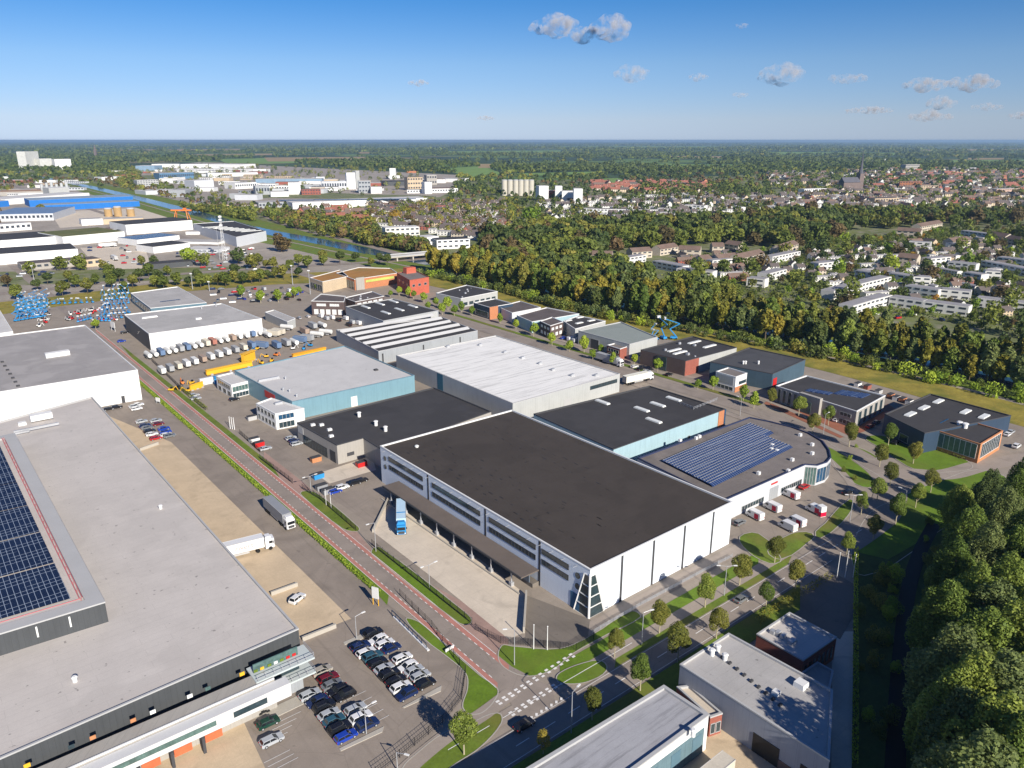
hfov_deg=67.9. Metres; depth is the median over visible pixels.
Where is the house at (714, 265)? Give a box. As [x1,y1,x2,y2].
[709,262,717,268]
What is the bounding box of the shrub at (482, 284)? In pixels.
[479,281,486,287]
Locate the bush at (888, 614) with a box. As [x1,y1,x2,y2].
[880,604,897,622]
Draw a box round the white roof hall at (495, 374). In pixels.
[396,335,619,417]
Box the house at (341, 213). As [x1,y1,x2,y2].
[326,212,344,215]
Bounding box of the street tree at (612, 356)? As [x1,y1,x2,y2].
[609,352,615,361]
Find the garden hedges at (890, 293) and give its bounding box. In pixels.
[661,228,1023,337]
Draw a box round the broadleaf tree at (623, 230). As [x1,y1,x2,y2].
[612,225,630,235]
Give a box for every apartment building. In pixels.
[586,208,642,214]
[692,204,707,210]
[798,188,825,191]
[866,197,898,202]
[898,181,921,185]
[900,164,919,169]
[916,185,938,189]
[987,188,1019,191]
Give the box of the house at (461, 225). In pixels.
[444,223,463,229]
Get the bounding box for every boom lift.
[657,315,667,339]
[664,317,679,339]
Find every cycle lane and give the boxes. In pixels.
[96,330,508,669]
[139,376,497,687]
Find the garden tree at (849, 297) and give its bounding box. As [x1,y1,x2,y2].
[836,291,854,305]
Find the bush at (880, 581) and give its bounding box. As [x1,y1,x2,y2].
[872,564,897,586]
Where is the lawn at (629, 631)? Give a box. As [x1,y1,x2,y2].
[560,555,757,671]
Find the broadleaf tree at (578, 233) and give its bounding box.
[573,230,585,237]
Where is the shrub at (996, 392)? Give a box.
[984,381,1005,398]
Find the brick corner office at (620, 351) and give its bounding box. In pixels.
[607,343,626,358]
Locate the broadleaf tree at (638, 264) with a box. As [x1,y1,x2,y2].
[632,260,643,270]
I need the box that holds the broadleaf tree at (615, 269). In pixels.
[600,265,620,273]
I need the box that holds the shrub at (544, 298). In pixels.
[541,295,549,304]
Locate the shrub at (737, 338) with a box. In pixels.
[728,332,739,342]
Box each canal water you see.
[31,175,383,253]
[368,252,429,264]
[501,281,1023,386]
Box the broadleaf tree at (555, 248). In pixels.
[539,243,560,255]
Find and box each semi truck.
[98,242,116,247]
[110,254,117,260]
[222,533,274,556]
[262,495,295,529]
[395,498,406,534]
[595,351,623,366]
[622,370,653,384]
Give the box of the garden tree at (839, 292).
[834,287,847,298]
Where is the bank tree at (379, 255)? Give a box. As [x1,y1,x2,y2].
[375,253,382,259]
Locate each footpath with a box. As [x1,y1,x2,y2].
[264,452,507,654]
[398,688,517,767]
[447,308,847,436]
[478,334,857,514]
[499,557,786,726]
[588,545,743,635]
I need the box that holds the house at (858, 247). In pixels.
[853,244,862,251]
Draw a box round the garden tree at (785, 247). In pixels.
[777,242,793,252]
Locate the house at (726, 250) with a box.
[721,248,738,252]
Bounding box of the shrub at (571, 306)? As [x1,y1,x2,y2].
[566,301,574,310]
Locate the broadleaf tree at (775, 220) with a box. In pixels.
[768,216,782,224]
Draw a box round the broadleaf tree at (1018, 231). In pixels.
[1013,226,1023,236]
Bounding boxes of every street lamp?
[364,700,376,733]
[396,752,409,767]
[503,628,514,664]
[571,684,580,732]
[641,609,653,643]
[717,565,737,594]
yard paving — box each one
[55,208,166,227]
[81,246,148,268]
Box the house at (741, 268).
[739,265,750,273]
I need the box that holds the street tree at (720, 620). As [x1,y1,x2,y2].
[708,607,729,638]
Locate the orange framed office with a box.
[936,419,1002,462]
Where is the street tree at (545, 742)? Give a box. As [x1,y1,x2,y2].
[536,728,550,753]
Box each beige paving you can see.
[154,723,264,767]
[683,730,775,767]
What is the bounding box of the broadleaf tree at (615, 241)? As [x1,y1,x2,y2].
[608,236,623,250]
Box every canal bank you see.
[21,172,423,268]
[401,265,1023,401]
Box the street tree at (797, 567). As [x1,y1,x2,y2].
[788,559,805,587]
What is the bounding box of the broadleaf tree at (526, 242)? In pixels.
[518,239,530,245]
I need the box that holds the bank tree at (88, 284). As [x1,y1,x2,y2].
[79,277,93,293]
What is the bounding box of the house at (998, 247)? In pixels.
[991,244,1001,250]
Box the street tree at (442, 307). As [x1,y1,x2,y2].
[438,303,445,314]
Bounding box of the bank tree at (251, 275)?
[247,270,257,281]
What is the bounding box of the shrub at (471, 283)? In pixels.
[468,279,475,285]
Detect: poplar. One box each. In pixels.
[424,245,439,269]
[429,248,440,270]
[435,251,442,271]
[439,248,450,265]
[440,252,449,273]
[446,252,455,273]
[448,252,460,276]
[458,255,465,276]
[460,249,467,257]
[462,258,469,277]
[465,261,473,277]
[467,245,479,256]
[468,256,479,277]
[473,251,479,260]
[476,260,487,278]
[479,247,485,257]
[481,249,491,264]
[482,263,489,280]
[488,262,495,283]
[489,253,499,265]
[491,264,497,281]
[496,261,502,283]
[496,261,509,284]
[499,251,505,260]
[503,252,513,261]
[506,260,518,288]
[510,250,519,256]
[510,269,518,286]
[515,252,524,259]
[516,261,531,288]
[517,261,529,289]
[519,256,530,265]
[527,272,532,289]
[529,253,535,259]
[530,261,540,271]
[530,270,539,294]
[536,269,545,294]
[538,267,547,294]
[540,261,546,267]
[545,268,556,294]
[546,262,555,269]
[549,272,556,296]
[550,271,562,295]
[553,256,559,266]
[558,257,570,269]
[558,277,569,298]
[563,268,569,277]
[566,280,571,297]
[567,274,581,302]
[568,264,579,279]
[574,278,584,302]
[576,264,587,275]
[581,261,591,269]
[583,269,591,280]
[583,280,591,305]
[586,285,593,303]
[588,276,596,304]
[590,263,599,272]
[590,271,598,277]
[590,286,601,305]
[591,274,607,305]
[600,286,609,306]
[603,265,616,275]
[604,273,613,285]
[606,279,625,312]
[609,273,618,285]
[611,286,624,311]
[618,271,630,280]
[619,272,627,289]
[623,288,631,314]
[625,279,633,290]
[629,283,639,314]
[634,284,650,313]
[642,277,652,287]
[647,291,653,318]
[648,287,655,315]
[650,291,661,319]
[651,281,660,291]
[657,295,670,315]
[660,288,666,296]
[661,278,676,301]
[667,296,678,317]
[673,277,684,289]
[674,286,687,295]
[676,292,687,323]
[681,289,703,322]
[688,284,697,290]
[693,301,704,326]
[698,282,712,294]
[698,295,714,325]
[701,292,709,323]
[707,301,718,328]
[712,293,721,326]
[716,301,729,329]
[724,307,738,332]
[729,295,736,303]
[733,294,741,308]
[735,307,747,332]
[739,297,753,308]
[740,303,748,329]
[745,309,756,333]
[746,291,756,305]
[751,306,758,332]
[753,309,766,337]
[754,296,766,305]
[755,300,765,310]
[758,308,774,338]
[763,296,780,313]
[770,310,776,334]
[773,314,785,335]
[777,297,785,315]
[782,306,791,316]
[783,310,791,338]
[786,317,796,342]
[791,302,808,318]
[794,310,806,339]
[795,320,805,339]
[802,317,813,341]
[806,310,819,342]
[807,301,819,317]
[807,318,828,346]
[818,326,830,345]
[820,308,831,316]
[820,309,830,320]
[825,320,835,339]
[830,307,845,332]
[833,325,844,351]
[835,318,856,346]
[841,307,859,327]
[843,305,848,314]
[849,330,864,352]
[857,322,868,352]
[858,308,872,322]
[862,328,874,357]
[863,316,876,329]
[868,328,889,357]
[874,317,889,333]
[874,322,887,336]
[881,309,895,333]
[886,330,899,358]
[887,336,899,359]
[891,323,901,335]
[896,337,909,362]
[898,320,906,341]
[899,326,912,340]
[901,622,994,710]
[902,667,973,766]
[904,337,919,363]
[904,578,975,668]
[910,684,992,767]
[911,319,934,345]
[911,724,1019,767]
[912,316,928,327]
[912,338,922,361]
[919,338,933,366]
[920,649,1002,719]
[923,535,975,602]
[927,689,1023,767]
[929,346,943,366]
[929,605,1023,678]
[931,329,946,345]
[933,339,941,347]
[937,483,979,534]
[939,503,993,555]
[940,325,950,338]
[941,337,958,357]
[942,346,958,374]
[949,559,1011,611]
[951,322,968,350]
[951,333,960,348]
[955,710,1023,767]
[957,342,980,377]
[959,331,978,351]
[964,354,978,379]
[964,577,1021,631]
[965,520,1009,577]
[970,647,1023,711]
[971,468,1006,512]
[973,331,986,353]
[977,342,1000,381]
[982,337,999,352]
[982,549,1023,592]
[983,485,1023,532]
[984,598,1023,655]
[990,355,1010,384]
[992,524,1023,574]
[998,332,1010,344]
[998,338,1014,351]
[1000,346,1017,382]
[1001,509,1023,540]
[1004,457,1023,509]
[1007,584,1023,618]
[1008,354,1023,381]
[1012,333,1023,349]
[1015,338,1023,356]
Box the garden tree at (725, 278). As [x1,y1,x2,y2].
[720,275,727,280]
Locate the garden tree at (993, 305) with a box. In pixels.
[986,300,1002,313]
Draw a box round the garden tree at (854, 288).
[844,278,862,297]
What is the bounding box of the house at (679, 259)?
[675,256,694,263]
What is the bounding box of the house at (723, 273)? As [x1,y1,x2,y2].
[717,270,741,277]
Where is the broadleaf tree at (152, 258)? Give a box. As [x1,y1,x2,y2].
[148,255,158,261]
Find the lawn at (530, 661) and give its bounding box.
[499,611,639,675]
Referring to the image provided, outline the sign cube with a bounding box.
[817,504,826,516]
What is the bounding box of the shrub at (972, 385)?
[969,382,980,389]
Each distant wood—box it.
[0,149,1023,172]
[1,151,1023,168]
[2,150,1019,171]
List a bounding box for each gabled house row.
[589,250,612,255]
[626,247,651,257]
[651,243,678,255]
[678,245,701,254]
[694,254,712,264]
[709,242,724,251]
[711,252,737,257]
[724,240,742,249]
[730,249,764,262]
[769,240,798,253]
[897,227,922,236]
[897,253,920,264]
[912,220,942,230]
[943,236,970,245]
[989,285,1009,297]
[990,231,1010,238]
[1005,235,1023,244]
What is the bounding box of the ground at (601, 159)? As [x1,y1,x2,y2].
[0,142,1023,179]
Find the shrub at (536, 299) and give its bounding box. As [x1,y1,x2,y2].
[531,294,541,303]
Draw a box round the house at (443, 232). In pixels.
[437,230,450,235]
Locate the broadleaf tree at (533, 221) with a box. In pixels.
[527,218,545,227]
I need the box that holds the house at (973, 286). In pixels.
[961,282,976,289]
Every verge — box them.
[121,345,279,477]
[139,379,388,603]
[301,491,358,530]
[372,548,470,623]
[407,619,497,712]
[420,713,501,767]
[448,313,760,405]
[511,584,799,767]
[615,556,790,667]
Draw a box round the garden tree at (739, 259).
[732,255,744,262]
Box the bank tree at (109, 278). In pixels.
[104,274,116,286]
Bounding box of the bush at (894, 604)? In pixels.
[882,595,904,614]
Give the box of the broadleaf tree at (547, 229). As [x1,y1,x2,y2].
[543,225,550,233]
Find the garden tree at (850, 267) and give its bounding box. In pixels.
[845,262,854,272]
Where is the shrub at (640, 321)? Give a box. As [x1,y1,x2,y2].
[635,315,645,325]
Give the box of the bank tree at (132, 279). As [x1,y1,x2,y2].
[127,274,137,286]
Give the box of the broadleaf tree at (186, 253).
[179,247,196,259]
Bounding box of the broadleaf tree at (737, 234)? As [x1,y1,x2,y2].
[728,228,744,241]
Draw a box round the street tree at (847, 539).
[840,531,856,554]
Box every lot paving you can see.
[560,333,1023,444]
[736,464,848,558]
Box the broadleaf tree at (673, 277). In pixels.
[668,274,677,281]
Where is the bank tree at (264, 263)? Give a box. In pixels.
[262,259,269,265]
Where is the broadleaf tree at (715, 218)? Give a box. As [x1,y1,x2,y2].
[709,213,721,222]
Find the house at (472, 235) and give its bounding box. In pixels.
[467,232,478,239]
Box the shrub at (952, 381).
[948,372,965,385]
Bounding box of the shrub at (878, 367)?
[872,362,880,370]
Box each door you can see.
[141,757,160,767]
[174,742,192,756]
[205,728,222,742]
[330,449,335,462]
[351,396,357,406]
[523,575,529,581]
[564,398,571,405]
[570,590,578,611]
[670,749,680,767]
[691,733,701,760]
[751,732,779,767]
[769,485,778,500]
[772,377,776,387]
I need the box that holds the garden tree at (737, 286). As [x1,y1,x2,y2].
[727,279,740,294]
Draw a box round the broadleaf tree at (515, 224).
[510,222,525,228]
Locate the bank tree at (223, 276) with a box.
[218,271,230,285]
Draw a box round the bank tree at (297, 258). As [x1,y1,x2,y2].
[293,254,302,262]
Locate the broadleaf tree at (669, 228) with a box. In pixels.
[657,224,674,231]
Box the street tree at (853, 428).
[844,422,858,446]
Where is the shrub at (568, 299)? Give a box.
[561,296,571,305]
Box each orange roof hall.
[310,270,347,292]
[336,267,396,289]
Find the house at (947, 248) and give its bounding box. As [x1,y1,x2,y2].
[939,247,955,253]
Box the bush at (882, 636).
[864,624,892,646]
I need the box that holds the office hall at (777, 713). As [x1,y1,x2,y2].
[678,633,832,767]
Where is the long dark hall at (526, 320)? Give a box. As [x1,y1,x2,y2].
[517,307,578,332]
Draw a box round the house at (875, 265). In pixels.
[872,262,885,267]
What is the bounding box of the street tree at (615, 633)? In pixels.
[607,627,624,656]
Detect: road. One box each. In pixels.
[0,248,467,294]
[1,182,907,556]
[7,264,554,718]
[262,216,425,259]
[451,519,863,767]
[872,453,1023,481]
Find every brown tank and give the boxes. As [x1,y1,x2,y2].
[104,207,112,216]
[113,206,121,216]
[126,207,134,216]
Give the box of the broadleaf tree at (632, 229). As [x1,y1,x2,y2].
[629,226,642,233]
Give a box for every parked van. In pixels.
[745,508,764,520]
[763,500,782,512]
[777,519,798,531]
[782,488,800,499]
[786,514,806,527]
[805,502,819,514]
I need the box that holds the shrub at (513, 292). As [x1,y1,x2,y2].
[509,288,518,296]
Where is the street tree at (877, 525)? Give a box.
[867,514,884,538]
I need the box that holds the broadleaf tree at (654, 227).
[647,223,660,231]
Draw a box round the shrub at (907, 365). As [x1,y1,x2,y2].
[897,361,922,375]
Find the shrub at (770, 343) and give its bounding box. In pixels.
[767,337,778,347]
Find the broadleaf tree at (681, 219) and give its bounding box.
[675,215,695,225]
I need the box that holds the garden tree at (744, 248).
[735,242,748,253]
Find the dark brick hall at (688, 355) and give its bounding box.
[640,336,736,375]
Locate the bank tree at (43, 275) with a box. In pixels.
[41,272,52,283]
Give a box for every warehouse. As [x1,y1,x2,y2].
[0,200,8,206]
[0,206,75,221]
[0,231,55,247]
[0,243,77,264]
[24,194,132,206]
[38,227,124,244]
[40,200,139,208]
[109,217,192,234]
[193,221,266,246]
[380,410,732,618]
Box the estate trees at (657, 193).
[542,190,764,217]
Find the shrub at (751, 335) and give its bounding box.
[743,333,754,340]
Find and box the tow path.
[24,176,1023,404]
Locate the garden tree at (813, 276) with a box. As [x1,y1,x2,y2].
[807,271,818,281]
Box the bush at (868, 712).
[861,705,875,721]
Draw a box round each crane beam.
[189,381,203,390]
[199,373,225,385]
[205,360,252,375]
[239,349,256,361]
[292,347,325,356]
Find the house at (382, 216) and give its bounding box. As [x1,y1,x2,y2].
[373,215,389,221]
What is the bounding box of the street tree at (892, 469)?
[884,462,898,485]
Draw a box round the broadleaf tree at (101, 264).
[98,259,108,267]
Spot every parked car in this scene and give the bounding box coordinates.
[103,406,112,410]
[110,404,122,409]
[130,406,142,410]
[135,419,147,423]
[138,423,150,427]
[140,425,152,429]
[143,428,155,432]
[145,431,157,436]
[149,418,161,422]
[149,435,162,440]
[152,421,164,425]
[157,426,169,430]
[159,429,171,433]
[163,433,175,438]
[229,397,239,400]
[253,440,264,447]
[255,714,280,730]
[258,731,284,748]
[260,445,271,451]
[284,435,297,440]
[288,438,299,442]
[288,592,305,604]
[290,441,302,446]
[298,687,321,702]
[305,693,328,708]
[312,664,332,677]
[312,698,335,714]
[314,482,327,491]
[316,671,339,684]
[316,706,340,721]
[320,677,342,691]
[321,486,333,495]
[321,712,345,728]
[326,682,348,697]
[326,719,351,736]
[328,488,342,494]
[333,685,356,702]
[333,728,357,744]
[335,483,349,488]
[343,701,366,716]
[348,479,361,485]
[348,709,372,725]
[349,640,370,652]
[354,716,379,733]
[355,646,375,659]
[356,477,368,481]
[361,650,383,663]
[362,627,383,639]
[366,656,387,669]
[368,632,388,645]
[373,662,394,675]
[374,637,394,649]
[378,667,400,681]
[380,642,401,654]
[384,673,406,687]
[389,679,411,694]
[391,651,412,664]
[395,685,418,702]
[397,659,418,672]
[403,664,424,677]
[409,669,430,682]
[414,676,436,690]
[512,716,535,732]
[733,519,745,526]
[733,593,748,604]
[798,483,809,489]
[842,489,853,495]
[865,424,874,428]
[872,419,880,424]
[890,438,900,444]
[892,394,900,400]
[1003,431,1011,436]
[1011,442,1021,448]
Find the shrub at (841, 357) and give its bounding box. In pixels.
[834,352,845,362]
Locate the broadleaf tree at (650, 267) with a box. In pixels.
[641,263,656,276]
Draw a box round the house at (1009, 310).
[995,305,1013,315]
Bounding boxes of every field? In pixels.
[129,149,239,151]
[194,154,271,155]
[220,158,257,162]
[258,158,297,163]
[265,157,365,160]
[278,200,313,200]
[314,199,347,199]
[450,150,559,152]
[450,166,498,176]
[478,164,490,167]
[512,171,595,175]
[561,146,718,147]
[604,178,621,182]
[660,164,732,166]
[772,152,894,154]
[912,149,1017,150]
[953,160,1023,161]
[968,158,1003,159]
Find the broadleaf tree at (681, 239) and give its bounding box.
[674,228,689,245]
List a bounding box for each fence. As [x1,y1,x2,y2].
[151,358,205,409]
[239,429,259,450]
[259,454,292,482]
[302,484,355,528]
[371,539,471,623]
[375,589,465,767]
[475,623,593,649]
[592,553,732,632]
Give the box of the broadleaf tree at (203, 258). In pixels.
[192,252,210,265]
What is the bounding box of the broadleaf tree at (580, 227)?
[570,223,585,232]
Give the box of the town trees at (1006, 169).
[6,167,1012,226]
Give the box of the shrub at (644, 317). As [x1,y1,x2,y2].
[638,312,649,321]
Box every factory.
[0,189,42,195]
[0,192,89,204]
[7,193,26,195]
[35,180,57,182]
[42,187,68,193]
[59,179,78,181]
[67,181,88,182]
[69,187,86,189]
[94,176,119,179]
[133,179,158,187]
[135,165,162,170]
[135,188,174,194]
[152,164,179,167]
[153,172,193,178]
[159,178,180,181]
[168,188,193,196]
[172,180,183,183]
[174,239,223,244]
[176,168,252,171]
[180,163,207,167]
[184,179,213,186]
[186,230,199,234]
[189,187,217,190]
[190,246,229,252]
[195,171,214,172]
[199,177,212,179]
[206,172,257,176]
[209,163,255,167]
[214,177,232,180]
[218,181,239,184]
[224,182,256,188]
[229,193,245,198]
[234,194,262,199]
[238,190,253,192]
[240,177,254,179]
[243,174,262,177]
[253,169,269,171]
[253,185,269,194]
[255,178,323,182]
[255,200,283,207]
[258,183,278,187]
[270,191,288,196]
[272,188,288,191]
[275,181,298,184]
[276,185,287,187]
[286,196,427,208]
[288,182,300,194]
[299,181,320,184]
[301,188,320,194]
[303,184,319,187]
[309,186,338,188]
[321,181,346,189]
[321,188,343,190]
[345,172,355,188]
[352,171,359,187]
[358,180,370,192]
[370,182,380,185]
[370,186,381,193]
[371,204,462,210]
[380,180,403,185]
[382,225,419,236]
[389,168,395,178]
[404,177,422,189]
[407,189,421,192]
[416,234,438,244]
[422,182,431,193]
[423,179,445,182]
[424,175,436,184]
[432,187,457,192]
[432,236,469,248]
[438,178,468,181]
[536,185,548,200]
[548,190,554,196]
[555,185,561,196]
[561,190,572,200]
[573,188,582,202]
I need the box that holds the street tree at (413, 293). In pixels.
[411,290,416,298]
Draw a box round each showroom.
[147,259,192,268]
[637,417,830,517]
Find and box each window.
[112,721,216,767]
[132,296,149,311]
[217,379,229,389]
[232,384,247,391]
[233,390,248,396]
[233,697,267,717]
[252,646,297,672]
[274,666,298,679]
[278,412,293,419]
[279,420,294,427]
[303,435,327,457]
[310,282,322,291]
[346,279,353,289]
[388,456,422,481]
[389,465,422,489]
[432,483,479,515]
[432,491,479,525]
[475,309,487,317]
[489,517,535,549]
[489,527,535,559]
[541,548,568,569]
[541,559,568,580]
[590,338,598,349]
[590,379,616,389]
[608,347,618,353]
[710,723,715,733]
[715,721,720,732]
[716,383,732,390]
[741,496,763,510]
[777,389,780,401]
[781,479,801,492]
[782,390,785,403]
[787,392,791,405]
[803,467,816,484]
[816,466,826,482]
[825,461,830,478]
[839,418,849,423]
[840,411,850,417]
[857,411,861,425]
[862,407,867,422]
[868,405,872,418]
[873,402,877,416]
[878,399,882,413]
[899,433,907,443]
[937,432,977,458]
[979,433,1001,458]
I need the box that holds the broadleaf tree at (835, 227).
[828,222,841,237]
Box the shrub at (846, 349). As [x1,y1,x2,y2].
[838,346,850,356]
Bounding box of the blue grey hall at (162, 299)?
[131,286,206,311]
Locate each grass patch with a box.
[0,266,255,285]
[140,173,241,178]
[257,212,381,231]
[263,189,435,198]
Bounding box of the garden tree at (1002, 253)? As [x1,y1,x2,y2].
[995,248,1010,256]
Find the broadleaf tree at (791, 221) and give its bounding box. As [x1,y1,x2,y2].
[786,218,801,226]
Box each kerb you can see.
[300,490,359,531]
[371,547,470,624]
[402,712,502,767]
[405,618,498,714]
[498,611,640,676]
[556,660,607,683]
[739,532,781,563]
[767,531,813,559]
[815,499,853,537]
[826,437,876,458]
[831,447,880,487]
[851,469,985,575]
[865,435,972,472]
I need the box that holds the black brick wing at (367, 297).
[346,291,383,305]
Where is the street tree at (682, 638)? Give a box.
[666,620,691,662]
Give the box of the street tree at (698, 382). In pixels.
[695,379,701,388]
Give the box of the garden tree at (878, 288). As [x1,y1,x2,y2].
[876,285,884,290]
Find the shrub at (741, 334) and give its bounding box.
[737,329,748,339]
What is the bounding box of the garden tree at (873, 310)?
[870,308,879,315]
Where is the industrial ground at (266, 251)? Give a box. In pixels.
[0,182,375,300]
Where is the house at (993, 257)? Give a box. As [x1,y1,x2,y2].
[988,254,997,260]
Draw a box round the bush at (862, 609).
[855,602,866,617]
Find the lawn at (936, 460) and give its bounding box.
[866,435,967,469]
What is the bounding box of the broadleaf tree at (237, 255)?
[229,247,244,263]
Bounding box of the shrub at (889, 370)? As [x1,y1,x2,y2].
[882,365,893,372]
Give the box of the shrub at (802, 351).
[798,347,805,353]
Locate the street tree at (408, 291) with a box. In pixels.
[405,286,410,294]
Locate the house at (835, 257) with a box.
[820,256,840,258]
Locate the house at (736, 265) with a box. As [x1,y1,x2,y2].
[730,262,744,270]
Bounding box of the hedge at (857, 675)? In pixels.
[852,546,858,763]
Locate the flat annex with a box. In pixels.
[802,661,833,687]
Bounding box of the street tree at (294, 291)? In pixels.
[290,286,297,297]
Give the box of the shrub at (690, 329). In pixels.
[684,324,694,333]
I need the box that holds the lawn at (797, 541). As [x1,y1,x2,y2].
[774,532,813,557]
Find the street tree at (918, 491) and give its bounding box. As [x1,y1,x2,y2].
[910,482,926,507]
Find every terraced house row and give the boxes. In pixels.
[628,254,645,262]
[652,260,690,271]
[676,267,716,277]
[706,258,732,263]
[746,276,768,287]
[757,268,786,279]
[763,250,800,261]
[810,260,836,269]
[820,280,868,299]
[838,297,874,312]
[854,269,880,278]
[859,275,891,288]
[864,293,892,307]
[888,295,927,308]
[889,272,917,282]
[905,284,941,297]
[909,240,931,246]
[913,275,931,284]
[921,255,950,264]
[923,299,972,316]
[940,287,971,300]
[945,242,965,248]
[947,260,979,270]
[960,230,986,236]
[963,271,988,281]
[977,295,1023,311]
[980,260,1023,275]
[983,269,1000,278]
[997,256,1023,265]
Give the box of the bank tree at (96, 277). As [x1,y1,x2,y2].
[90,273,99,283]
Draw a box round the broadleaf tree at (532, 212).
[522,207,541,218]
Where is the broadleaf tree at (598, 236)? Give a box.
[592,232,608,250]
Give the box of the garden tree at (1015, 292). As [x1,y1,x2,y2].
[1003,286,1023,298]
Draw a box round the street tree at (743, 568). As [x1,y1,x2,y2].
[731,553,752,584]
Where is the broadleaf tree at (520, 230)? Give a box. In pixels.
[514,227,525,235]
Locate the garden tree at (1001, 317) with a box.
[999,314,1008,321]
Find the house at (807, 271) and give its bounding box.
[805,269,817,277]
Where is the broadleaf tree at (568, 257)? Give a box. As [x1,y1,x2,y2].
[560,254,572,264]
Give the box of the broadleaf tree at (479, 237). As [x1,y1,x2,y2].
[476,232,485,240]
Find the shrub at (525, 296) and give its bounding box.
[520,292,527,298]
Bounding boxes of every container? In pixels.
[246,414,256,420]
[248,436,259,443]
[310,454,321,462]
[311,471,323,479]
[355,459,366,467]
[854,381,861,386]
[863,383,871,389]
[875,388,882,393]
[886,392,894,398]
[898,396,906,402]
[905,398,913,403]
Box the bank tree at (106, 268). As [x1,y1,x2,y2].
[103,264,114,274]
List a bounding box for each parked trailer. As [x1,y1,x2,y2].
[143,350,151,358]
[150,349,158,356]
[156,347,165,355]
[157,365,166,373]
[163,347,171,353]
[165,363,174,371]
[169,345,177,352]
[173,361,182,369]
[175,343,184,351]
[182,342,191,349]
[182,358,190,366]
[189,341,197,348]
[190,356,198,364]
[195,340,203,347]
[198,354,206,361]
[201,338,210,345]
[206,351,214,359]
[208,337,216,344]
[214,349,223,357]
[215,336,223,343]
[221,335,229,341]
[223,347,231,354]
[228,333,236,340]
[231,345,239,352]
[236,333,242,338]
[239,343,247,350]
[243,332,249,337]
[247,340,255,347]
[249,330,255,336]
[254,340,268,348]
[262,330,271,337]
[267,329,280,336]
[271,327,285,334]
[271,340,281,348]
[280,324,292,330]
[281,338,290,346]
[289,338,298,345]
[292,335,306,342]
[300,326,309,333]
[300,334,313,341]
[308,321,317,328]
[310,331,323,337]
[318,321,326,327]
[319,329,332,334]
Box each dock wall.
[139,442,158,450]
[270,582,297,595]
[302,623,335,640]
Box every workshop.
[17,257,73,270]
[72,256,100,266]
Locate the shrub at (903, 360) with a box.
[900,359,911,370]
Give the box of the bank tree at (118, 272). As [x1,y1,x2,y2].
[111,268,125,282]
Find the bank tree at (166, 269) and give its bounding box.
[163,265,171,273]
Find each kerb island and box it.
[255,696,309,719]
[339,726,383,750]
[343,634,362,644]
[402,685,441,707]
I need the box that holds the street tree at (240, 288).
[236,285,244,296]
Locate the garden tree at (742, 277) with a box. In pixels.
[737,274,746,279]
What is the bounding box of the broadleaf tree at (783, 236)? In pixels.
[774,229,795,242]
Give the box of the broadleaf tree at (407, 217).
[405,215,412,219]
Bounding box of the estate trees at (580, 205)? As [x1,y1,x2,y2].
[537,190,756,217]
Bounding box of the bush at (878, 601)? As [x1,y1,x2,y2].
[870,592,893,610]
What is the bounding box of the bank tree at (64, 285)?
[54,280,69,296]
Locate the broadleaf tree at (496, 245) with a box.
[488,239,507,253]
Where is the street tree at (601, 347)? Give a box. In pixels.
[598,344,603,350]
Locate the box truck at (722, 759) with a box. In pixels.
[700,750,735,767]
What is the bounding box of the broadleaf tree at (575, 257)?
[569,253,579,260]
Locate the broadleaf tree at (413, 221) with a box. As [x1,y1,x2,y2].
[409,219,419,224]
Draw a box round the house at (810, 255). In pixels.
[807,252,815,259]
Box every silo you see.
[502,179,506,195]
[507,179,512,195]
[513,179,517,195]
[518,179,522,195]
[523,179,528,194]
[529,179,533,195]
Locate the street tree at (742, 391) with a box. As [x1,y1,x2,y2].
[739,384,749,399]
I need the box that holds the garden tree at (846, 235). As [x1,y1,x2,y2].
[838,232,850,240]
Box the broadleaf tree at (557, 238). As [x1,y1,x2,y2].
[550,236,560,242]
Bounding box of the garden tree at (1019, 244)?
[1016,237,1023,248]
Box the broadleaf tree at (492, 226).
[481,222,499,235]
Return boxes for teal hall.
[234,346,414,417]
[709,347,805,389]
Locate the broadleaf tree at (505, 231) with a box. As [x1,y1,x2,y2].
[498,226,515,236]
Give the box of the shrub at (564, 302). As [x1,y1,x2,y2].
[554,299,568,309]
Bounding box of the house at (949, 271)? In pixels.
[939,267,962,275]
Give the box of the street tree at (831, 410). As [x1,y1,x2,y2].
[822,405,835,424]
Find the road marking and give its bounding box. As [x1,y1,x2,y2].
[96,329,860,767]
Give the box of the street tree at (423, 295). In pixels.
[420,292,427,299]
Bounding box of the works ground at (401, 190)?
[124,162,470,217]
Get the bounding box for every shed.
[79,217,102,224]
[103,216,142,223]
[117,233,179,245]
[136,240,189,252]
[265,310,295,327]
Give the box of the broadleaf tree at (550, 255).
[546,252,555,261]
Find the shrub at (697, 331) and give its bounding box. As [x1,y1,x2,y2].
[694,327,701,334]
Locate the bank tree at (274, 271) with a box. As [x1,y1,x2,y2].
[271,266,278,276]
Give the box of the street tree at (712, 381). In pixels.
[708,376,718,386]
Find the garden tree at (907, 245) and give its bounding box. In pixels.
[902,240,913,251]
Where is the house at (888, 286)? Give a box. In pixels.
[883,281,897,290]
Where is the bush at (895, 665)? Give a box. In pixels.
[890,660,902,673]
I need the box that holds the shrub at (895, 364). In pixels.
[886,360,899,369]

